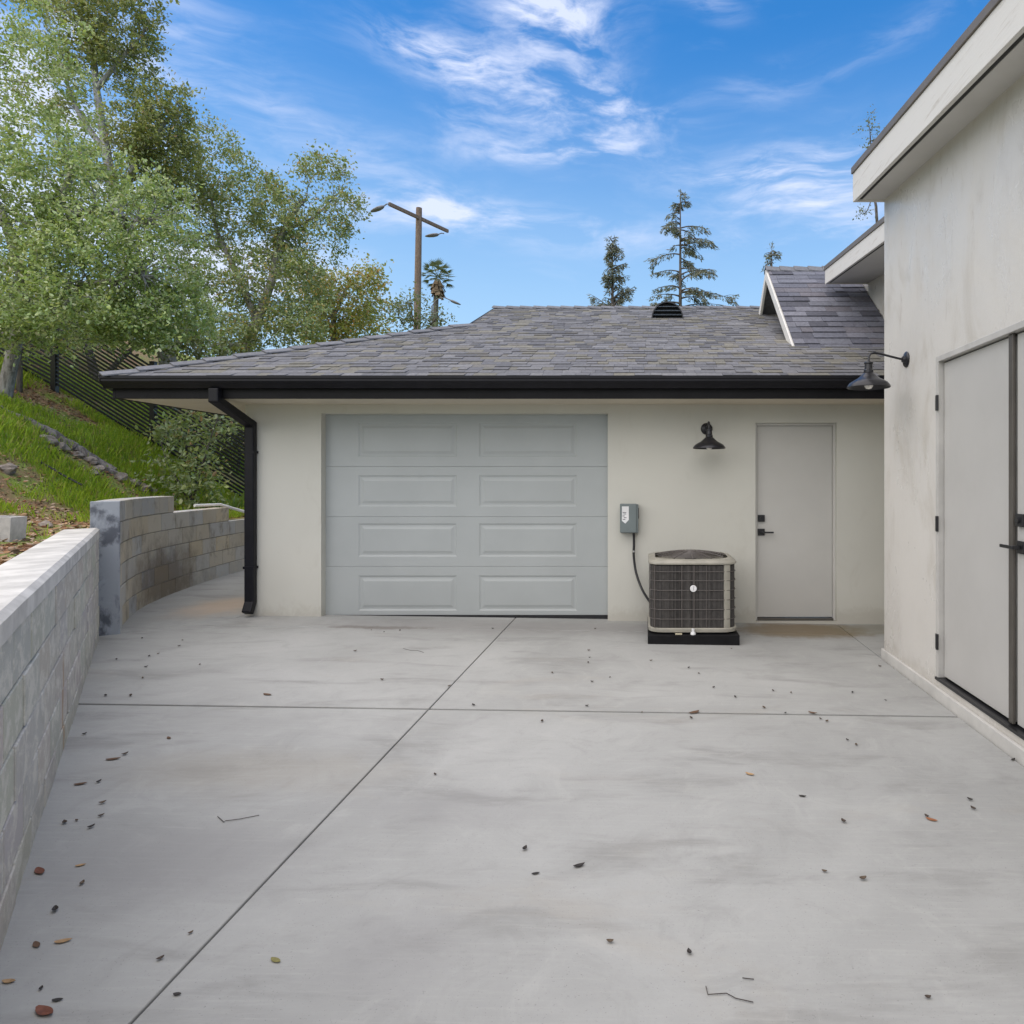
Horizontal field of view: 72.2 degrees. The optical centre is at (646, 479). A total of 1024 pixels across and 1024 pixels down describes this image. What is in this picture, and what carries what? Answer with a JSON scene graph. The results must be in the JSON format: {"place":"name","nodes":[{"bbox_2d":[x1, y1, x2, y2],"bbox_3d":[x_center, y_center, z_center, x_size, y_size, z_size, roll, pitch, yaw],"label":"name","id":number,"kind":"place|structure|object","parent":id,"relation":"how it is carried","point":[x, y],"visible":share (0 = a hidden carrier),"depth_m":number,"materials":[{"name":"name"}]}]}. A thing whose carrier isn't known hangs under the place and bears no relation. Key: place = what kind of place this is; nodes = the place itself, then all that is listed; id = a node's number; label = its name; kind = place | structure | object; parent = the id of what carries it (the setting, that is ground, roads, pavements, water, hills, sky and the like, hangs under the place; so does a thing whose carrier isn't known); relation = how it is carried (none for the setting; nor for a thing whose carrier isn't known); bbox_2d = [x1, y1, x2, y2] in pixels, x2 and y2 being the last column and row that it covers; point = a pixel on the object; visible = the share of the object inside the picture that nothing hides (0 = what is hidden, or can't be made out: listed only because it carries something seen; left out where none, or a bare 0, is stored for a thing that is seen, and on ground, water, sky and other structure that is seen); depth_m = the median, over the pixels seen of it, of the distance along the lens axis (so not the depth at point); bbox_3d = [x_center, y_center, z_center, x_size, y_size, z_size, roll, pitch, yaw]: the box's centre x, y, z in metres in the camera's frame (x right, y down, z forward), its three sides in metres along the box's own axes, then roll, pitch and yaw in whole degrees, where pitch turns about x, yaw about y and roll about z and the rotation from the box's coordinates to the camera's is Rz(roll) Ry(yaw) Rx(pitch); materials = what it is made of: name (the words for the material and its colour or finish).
{"place":"outdoors","nodes":[
{"label":"outdoors","id":0,"kind":"place"},
{"bbox_2d":[0,333,243,564],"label":"hill","id":1,"kind":"structure","parent":0,"point":[10,495],"depth_m":9.94,"materials":[{"name":"soil"}]},
{"bbox_2d":[0,462,17,474],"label":"edging stone","id":2,"kind":"object","parent":1,"relation":"on","point":[9,468],"visible":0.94,"depth_m":8.29,"materials":[{"name":"grey stone"}]},
{"bbox_2d":[0,515,26,541],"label":"concrete block","id":3,"kind":"object","parent":1,"relation":"on","point":[12,528],"depth_m":5.11,"materials":[{"name":"grey concrete"}]},
{"bbox_2d":[1,405,35,422],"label":"edging log","id":4,"kind":"object","parent":1,"relation":"on","point":[19,414],"visible":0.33,"depth_m":10.04,"materials":[{"name":"grey wood"}]},
{"bbox_2d":[38,520,52,527],"bbox_3d":[-5.476,0.414,6.242,0.134,0.093,0.098,0,0,24],"label":"edging stone","id":5,"kind":"object","parent":1,"relation":"on","point":[45,522],"visible":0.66,"depth_m":6.22,"materials":[{"name":"grey stone"}]},
{"bbox_2d":[39,434,58,445],"bbox_3d":[-8.611,-0.569,9.812,0.313,0.173,0.232,0,0,0],"label":"edging stone","id":6,"kind":"object","parent":1,"relation":"on","point":[54,440],"visible":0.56,"depth_m":9.79,"materials":[{"name":"grey stone"}]},
{"bbox_2d":[31,421,78,449],"bbox_3d":[-8.802,-0.647,10.174,0.581,0.452,0.168,0,0,-33],"label":"edging log","id":7,"kind":"object","parent":1,"relation":"on","point":[58,434],"visible":0.59,"depth_m":10.14,"materials":[{"name":"grey stone"}]},
{"bbox_2d":[0,246,120,392],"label":"oak tree","id":8,"kind":"object","parent":1,"relation":"on","point":[19,382],"visible":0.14,"depth_m":11.61,"materials":[{"name":"green plant"}]},
{"bbox_2d":[41,462,82,485],"bbox_3d":[-7.806,-0.086,9.131,0.479,0.329,0.028,0,0,-17],"label":"irrigation hose","id":9,"kind":"object","parent":1,"relation":"on","point":[60,473],"visible":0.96,"depth_m":9.13,"materials":[{"name":"black plastic"}]},
{"bbox_2d":[54,442,70,451],"bbox_3d":[-8.534,-0.480,9.940,0.271,0.143,0.214,0,0,0],"label":"edging stone","id":10,"kind":"object","parent":1,"relation":"on","point":[64,447],"visible":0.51,"depth_m":9.91,"materials":[{"name":"grey stone"}]},
{"bbox_2d":[72,451,83,457],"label":"edging stone","id":11,"kind":"object","parent":1,"relation":"on","point":[79,454],"visible":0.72,"depth_m":10.15,"materials":[{"name":"grey stone"}]},
{"bbox_2d":[83,456,98,464],"bbox_3d":[-8.395,-0.289,10.324,0.259,0.137,0.185,0,0,-13],"label":"edging stone","id":12,"kind":"object","parent":1,"relation":"on","point":[92,460],"visible":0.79,"depth_m":10.28,"materials":[{"name":"grey stone"}]},
{"bbox_2d":[89,469,99,476],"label":"edging stone","id":13,"kind":"object","parent":1,"relation":"on","point":[97,472],"visible":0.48,"depth_m":9.96,"materials":[{"name":"grey stone"}]},
{"bbox_2d":[73,445,116,469],"bbox_3d":[-8.425,-0.332,10.397,0.628,0.526,0.152,0,0,-27],"label":"edging log","id":14,"kind":"object","parent":1,"relation":"on","point":[84,450],"visible":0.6,"depth_m":10.36,"materials":[{"name":"grey stone"}]},
{"bbox_2d":[93,465,105,471],"bbox_3d":[-8.204,-0.160,10.213,0.181,0.138,0.194,0,0,33],"label":"edging stone","id":15,"kind":"object","parent":1,"relation":"on","point":[102,468],"visible":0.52,"depth_m":10.21,"materials":[{"name":"grey stone"}]},
{"bbox_2d":[0,0,216,409],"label":"oak tree","id":16,"kind":"object","parent":1,"relation":"on","point":[174,137],"visible":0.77,"depth_m":15.88,"materials":[{"name":"green plant"}]},
{"bbox_2d":[0,0,230,397],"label":"oak tree","id":17,"kind":"object","parent":1,"relation":"on","point":[24,315],"visible":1,"depth_m":10.01,"materials":[{"name":"green plant"}]},
{"bbox_2d":[114,472,127,481],"bbox_3d":[-8.098,-0.030,10.498,0.273,0.188,0.202,0,0,0],"label":"edging stone","id":18,"kind":"object","parent":1,"relation":"on","point":[120,476],"visible":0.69,"depth_m":10.45,"materials":[{"name":"grey stone"}]},
{"bbox_2d":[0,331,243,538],"bbox_3d":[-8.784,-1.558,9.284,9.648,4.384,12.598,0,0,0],"label":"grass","id":19,"kind":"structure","parent":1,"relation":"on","point":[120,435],"depth_m":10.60,"materials":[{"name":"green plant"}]},
{"bbox_2d":[0,285,243,495],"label":"fence","id":20,"kind":"object","parent":1,"relation":"on","point":[54,373],"visible":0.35,"depth_m":12.48,"materials":[{"name":"black metal"}]},
{"bbox_2d":[0,376,243,563],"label":"leaf litter","id":21,"kind":"object","parent":1,"relation":"on","point":[18,549],"visible":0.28,"depth_m":7.84,"materials":[{"name":"brown plant"}]},
{"bbox_2d":[0,258,256,381],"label":"oak tree","id":22,"kind":"object","parent":1,"relation":"on","point":[197,353],"visible":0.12,"depth_m":14.93,"materials":[{"name":"green plant"}]},
{"bbox_2d":[104,467,157,492],"bbox_3d":[-8.028,0.021,10.664,0.122,0.447,0.710,0,0,33],"label":"edging log","id":23,"kind":"object","parent":1,"relation":"on","point":[109,470],"visible":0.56,"depth_m":10.44,"materials":[{"name":"grey wood"}]},
{"bbox_2d":[127,479,139,486],"bbox_3d":[-8.014,0.052,10.664,0.247,0.143,0.188,0,0,-22],"label":"edging stone","id":24,"kind":"object","parent":1,"relation":"on","point":[134,480],"visible":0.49,"depth_m":10.62,"materials":[{"name":"grey stone"}]},
{"bbox_2d":[139,484,151,492],"bbox_3d":[-7.937,0.135,10.769,0.253,0.164,0.234,0,0,39],"label":"edging stone","id":25,"kind":"object","parent":1,"relation":"on","point":[143,488],"visible":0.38,"depth_m":10.72,"materials":[{"name":"grey stone"}]},
{"bbox_2d":[130,409,243,509],"bbox_3d":[-7.403,-0.405,11.186,1.720,2.172,1.382,0,0,0],"label":"shrub","id":26,"kind":"object","parent":1,"relation":"on","point":[185,440],"visible":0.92,"depth_m":11.03,"materials":[{"name":"green plant"}]},
{"bbox_2d":[177,409,243,471],"bbox_3d":[-8.555,-0.966,14.242,1.901,1.714,1.572,0,0,0],"label":"shrub","id":27,"kind":"object","parent":1,"relation":"on","point":[227,440],"visible":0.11,"depth_m":13.93,"materials":[{"name":"green plant"}]},
{"bbox_2d":[198,491,243,510],"bbox_3d":[-7.018,0.376,11.582,1.384,0.396,1.405,0,0,-25],"label":"strappy plant","id":28,"kind":"object","parent":1,"relation":"on","point":[236,499],"visible":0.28,"depth_m":11.44,"materials":[{"name":"green plant"}]},
{"bbox_2d":[130,111,372,421],"bbox_3d":[-10.239,-5.509,17.528,6.224,8.552,3.960,0,0,0],"label":"oak tree","id":29,"kind":"object","parent":1,"relation":"on","point":[288,266],"visible":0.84,"depth_m":17.45,"materials":[{"name":"green plant"}]},
{"bbox_2d":[268,249,400,344],"bbox_3d":[-9.512,-3.110,21.000,3.695,7.920,2.980,0,0,17],"label":"oak tree","id":30,"kind":"object","parent":1,"relation":"on","point":[346,326],"visible":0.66,"depth_m":20.68,"materials":[{"name":"green plant"}]},
{"bbox_2d":[372,281,459,332],"bbox_3d":[-10.031,-3.606,30.028,3.926,10.115,2.498,0,0,0],"label":"broadleaf tree","id":31,"kind":"object","parent":1,"relation":"on","point":[409,314],"visible":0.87,"depth_m":29.86,"materials":[{"name":"green plant"}]},
{"bbox_2d":[120,570,244,632],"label":"path","id":32,"kind":"structure","parent":0,"point":[219,598],"depth_m":7.42,"materials":[{"name":"concrete"}]},
{"bbox_2d":[90,496,243,635],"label":"retaining wall","id":33,"kind":"structure","parent":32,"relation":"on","point":[152,549],"depth_m":7.69,"materials":[{"name":"grey concrete"}]},
{"bbox_2d":[193,503,243,512],"bbox_3d":[-6.072,0.435,9.897,0.063,0.209,1.075,0,0,11],"label":"plastic pipe","id":34,"kind":"object","parent":33,"relation":"on","point":[217,504],"visible":0.79,"depth_m":9.73,"materials":[{"name":"white plastic"}]},
{"bbox_2d":[0,0,989,358],"label":"sky","id":35,"kind":"structure","parent":0,"point":[536,133],"materials":[{"name":"blue"}]},
{"bbox_2d":[0,615,1023,1023],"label":"driveway","id":36,"kind":"structure","parent":0,"point":[366,867],"depth_m":2.77,"materials":[{"name":"concrete"}]},
{"bbox_2d":[2,979,14,982],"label":"fallen leaf","id":37,"kind":"object","parent":36,"relation":"on","point":[7,980],"visible":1,"depth_m":1.93,"materials":[{"name":"brown plant"}]},
{"bbox_2d":[33,941,39,946],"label":"fallen leaf","id":38,"kind":"object","parent":36,"relation":"on","point":[36,943],"visible":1,"depth_m":2.08,"materials":[{"name":"brown plant"}]},
{"bbox_2d":[34,867,44,873],"bbox_3d":[-2.186,1.408,2.467,0.064,0.006,0.027,0,0,31],"label":"fallen leaf","id":39,"kind":"object","parent":36,"relation":"on","point":[38,870],"visible":1,"depth_m":2.47,"materials":[{"name":"brown plant"}]},
{"bbox_2d":[35,1005,52,1014],"bbox_3d":[-1.605,1.415,1.826,0.067,0.008,0.028,0,0,25],"label":"fallen leaf","id":40,"kind":"object","parent":36,"relation":"on","point":[43,1010],"visible":1,"depth_m":1.83,"materials":[{"name":"brown plant"}]},
{"bbox_2d":[0,528,99,951],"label":"retaining wall","id":41,"kind":"structure","parent":36,"relation":"on","point":[49,613],"depth_m":2.84,"materials":[{"name":"grey concrete"}]},
{"bbox_2d":[54,938,71,942],"bbox_3d":[-1.791,1.414,2.103,0.045,0.004,0.019,0,0,-23],"label":"fallen leaf","id":42,"kind":"object","parent":36,"relation":"on","point":[62,940],"visible":1,"depth_m":2.10,"materials":[{"name":"brown plant"}]},
{"bbox_2d":[217,815,258,821],"bbox_3d":[-1.718,1.416,2.863,0.168,0.005,0.054,0,0,-6],"label":"twig","id":43,"kind":"object","parent":36,"relation":"on","point":[237,819],"visible":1,"depth_m":2.86,"materials":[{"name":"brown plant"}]},
{"bbox_2d":[271,957,279,961],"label":"fallen leaf","id":44,"kind":"object","parent":36,"relation":"on","point":[274,959],"visible":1,"depth_m":2.03,"materials":[{"name":"plant"}]},
{"bbox_2d":[99,266,883,624],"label":"garage","id":45,"kind":"structure","parent":36,"relation":"on","point":[501,460],"depth_m":7.08,"materials":[{"name":"paint"}]},
{"bbox_2d":[326,414,607,618],"bbox_3d":[-1.860,0.393,7.114,2.990,2.154,0.052,0,0,0],"label":"garage door","id":46,"kind":"structure","parent":45,"relation":"in","point":[503,542],"depth_m":7.10,"materials":[{"name":"metal"}]},
{"bbox_2d":[620,504,648,601],"bbox_3d":[-0.075,0.725,6.873,0.445,0.974,0.193,0,0,35],"label":"electrical box","id":47,"kind":"object","parent":45,"relation":"attached to","point":[629,515],"visible":0.92,"depth_m":6.88,"materials":[{"name":"grey metal"}]},
{"bbox_2d":[693,421,724,449],"bbox_3d":[0.615,-0.440,6.775,0.320,0.285,0.448,0,0,0],"label":"wall lamp","id":48,"kind":"object","parent":45,"relation":"attached to","point":[708,441],"visible":1,"depth_m":6.66,"materials":[{"name":"black metal"}]},
{"bbox_2d":[757,426,831,616],"bbox_3d":[1.530,0.429,7.066,0.774,1.972,0.108,0,0,0],"label":"side door","id":49,"kind":"structure","parent":45,"relation":"in","point":[794,463],"depth_m":7.07,"materials":[{"name":"paint"}]},
{"bbox_2d":[573,862,584,866],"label":"fallen leaf","id":50,"kind":"object","parent":36,"relation":"on","point":[578,865],"visible":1,"depth_m":2.55,"materials":[{"name":"plant"}]},
{"bbox_2d":[648,629,739,644],"bbox_3d":[0.417,1.415,6.445,0.810,0.095,0.830,0,0,0],"label":"equipment pad","id":51,"kind":"object","parent":36,"relation":"on","point":[731,638],"visible":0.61,"depth_m":6.03,"materials":[{"name":"black plastic"}]},
{"bbox_2d":[648,549,735,634],"bbox_3d":[0.415,1.012,6.437,0.799,0.708,0.811,0,0,0],"label":"air conditioner","id":52,"kind":"object","parent":51,"relation":"on","point":[691,591],"visible":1,"depth_m":6.09,"materials":[{"name":"beige metal"}]},
{"bbox_2d":[706,987,752,1001],"bbox_3d":[0.227,1.444,1.912,0.140,0.004,0.029,0,0,24],"label":"twig","id":53,"kind":"object","parent":36,"relation":"on","point":[728,994],"visible":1,"depth_m":1.92,"materials":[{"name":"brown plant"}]},
{"bbox_2d":[824,0,1023,766],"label":"house","id":54,"kind":"structure","parent":36,"relation":"on","point":[931,260],"depth_m":4.32,"materials":[{"name":"paint"}]},
{"bbox_2d":[847,351,909,390],"bbox_3d":[1.745,-0.830,5.180,0.448,0.285,0.320,0,0,0],"label":"wall lamp","id":55,"kind":"object","parent":54,"relation":"attached to","point":[868,379],"visible":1,"depth_m":5.15,"materials":[{"name":"black metal"}]},
{"bbox_2d":[935,333,1017,723],"bbox_3d":[1.999,0.265,4.178,0.101,2.120,0.930,0,0,0],"label":"door","id":56,"kind":"structure","parent":54,"relation":"in","point":[981,385],"depth_m":4.09,"materials":[{"name":"paint"}]},
{"bbox_2d":[999,332,1023,727],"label":"door","id":57,"kind":"structure","parent":54,"relation":"in","point":[1019,518],"depth_m":3.66,"materials":[{"name":"paint"}]},
{"label":"ground","id":58,"kind":"structure","parent":0,"visible":0},
{"bbox_2d":[370,202,448,329],"bbox_3d":[-12.699,-6.472,36.971,1.036,16.453,4.749,0,0,25],"label":"utility pole","id":59,"kind":"object","parent":58,"relation":"on","point":[420,219],"visible":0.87,"depth_m":36.85,"materials":[{"name":"brown wood"}]},
{"bbox_2d":[421,257,456,326],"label":"palm tree","id":60,"kind":"object","parent":58,"relation":"on","point":[437,289],"visible":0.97,"depth_m":59.76,"materials":[{"name":"green plant"}]},
{"bbox_2d":[431,297,460,326],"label":"street lamp","id":61,"kind":"object","parent":58,"relation":"on","point":[454,302],"visible":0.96,"depth_m":51.96,"materials":[{"name":"grey metal"}]},
{"bbox_2d":[586,235,636,305],"bbox_3d":[-1.758,-4.862,31.977,2.431,13.224,2.764,0,0,26],"label":"conifer tree","id":62,"kind":"object","parent":58,"relation":"on","point":[613,250],"visible":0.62,"depth_m":31.95,"materials":[{"name":"green plant"}]},
{"bbox_2d":[645,189,739,305],"bbox_3d":[1.666,-5.526,29.794,4.372,14.553,5.183,0,0,42],"label":"conifer tree","id":63,"kind":"object","parent":58,"relation":"on","point":[688,251],"visible":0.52,"depth_m":29.95,"materials":[{"name":"green plant"}]},
{"bbox_2d":[761,242,782,274],"bbox_3d":[5.598,-4.345,29.911,2.606,12.190,1.550,0,0,29],"label":"conifer tree","id":64,"kind":"object","parent":58,"relation":"on","point":[770,256],"visible":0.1,"depth_m":29.95,"materials":[{"name":"green plant"}]},
{"bbox_2d":[852,104,884,221],"bbox_3d":[11.479,-8.349,34.078,2.404,20.199,1.840,0,0,0],"label":"conifer tree","id":65,"kind":"object","parent":58,"relation":"on","point":[875,203],"visible":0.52,"depth_m":33.94,"materials":[{"name":"green plant"}]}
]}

